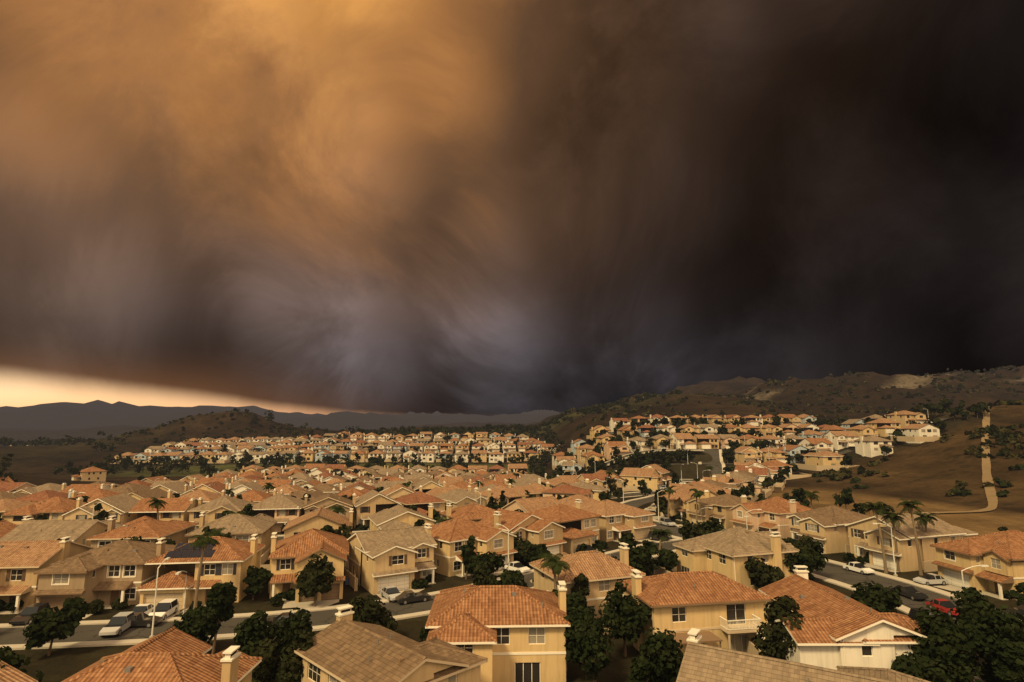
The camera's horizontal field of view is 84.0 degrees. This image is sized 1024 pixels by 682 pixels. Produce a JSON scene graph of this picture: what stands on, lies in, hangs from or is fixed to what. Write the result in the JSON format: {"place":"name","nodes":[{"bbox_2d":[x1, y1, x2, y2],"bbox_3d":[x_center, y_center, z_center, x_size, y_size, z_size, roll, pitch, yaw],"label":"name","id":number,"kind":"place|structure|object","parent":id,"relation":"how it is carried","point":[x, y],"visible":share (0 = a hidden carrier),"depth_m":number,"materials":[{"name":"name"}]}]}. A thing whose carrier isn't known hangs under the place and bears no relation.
{"place":"outdoors","nodes":[
{"label":"outdoors","id":0,"kind":"place"},
{"bbox_2d":[0,406,1019,681],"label":"roads and pavements","id":1,"kind":"structure","parent":0,"point":[322,612],"depth_m":85.27,"materials":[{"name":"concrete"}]},
{"bbox_2d":[9,420,1023,636],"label":"cars","id":2,"kind":"object","parent":1,"relation":"on","point":[137,615],"visible":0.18,"depth_m":73.56,"materials":[{"name":"white"}]},
{"bbox_2d":[0,366,1023,681],"bbox_3d":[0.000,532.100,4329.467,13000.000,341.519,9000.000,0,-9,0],"label":"terrain","id":3,"kind":"structure","parent":0,"point":[926,474],"depth_m":473.21,"materials":[{"name":"brown soil"}]},
{"bbox_2d":[10,410,939,481],"bbox_3d":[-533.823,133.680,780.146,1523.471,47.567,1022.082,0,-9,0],"label":"houses","id":4,"kind":"structure","parent":3,"relation":"on","point":[868,442],"depth_m":372.50,"materials":[{"name":"brown"}]},
{"bbox_2d":[31,410,988,637],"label":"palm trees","id":5,"kind":"object","parent":3,"relation":"on","point":[179,572],"visible":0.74,"depth_m":92.20,"materials":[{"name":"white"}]},
{"bbox_2d":[0,441,1023,681],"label":"houses","id":6,"kind":"structure","parent":3,"relation":"on","point":[707,601],"depth_m":82.34,"materials":[{"name":"brown"}]},
{"bbox_2d":[0,436,1023,681],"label":"trees","id":7,"kind":"object","parent":3,"relation":"on","point":[990,634],"visible":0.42,"depth_m":60.45,"materials":[{"name":"green plant"}]},
{"bbox_2d":[0,365,1023,496],"bbox_3d":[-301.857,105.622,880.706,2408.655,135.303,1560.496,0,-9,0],"label":"trees","id":8,"kind":"object","parent":3,"relation":"on","point":[1000,435],"visible":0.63,"depth_m":434.20,"materials":[{"name":"green plant"}]},
{"bbox_2d":[0,0,1023,415],"label":"sky","id":9,"kind":"structure","parent":0,"point":[479,207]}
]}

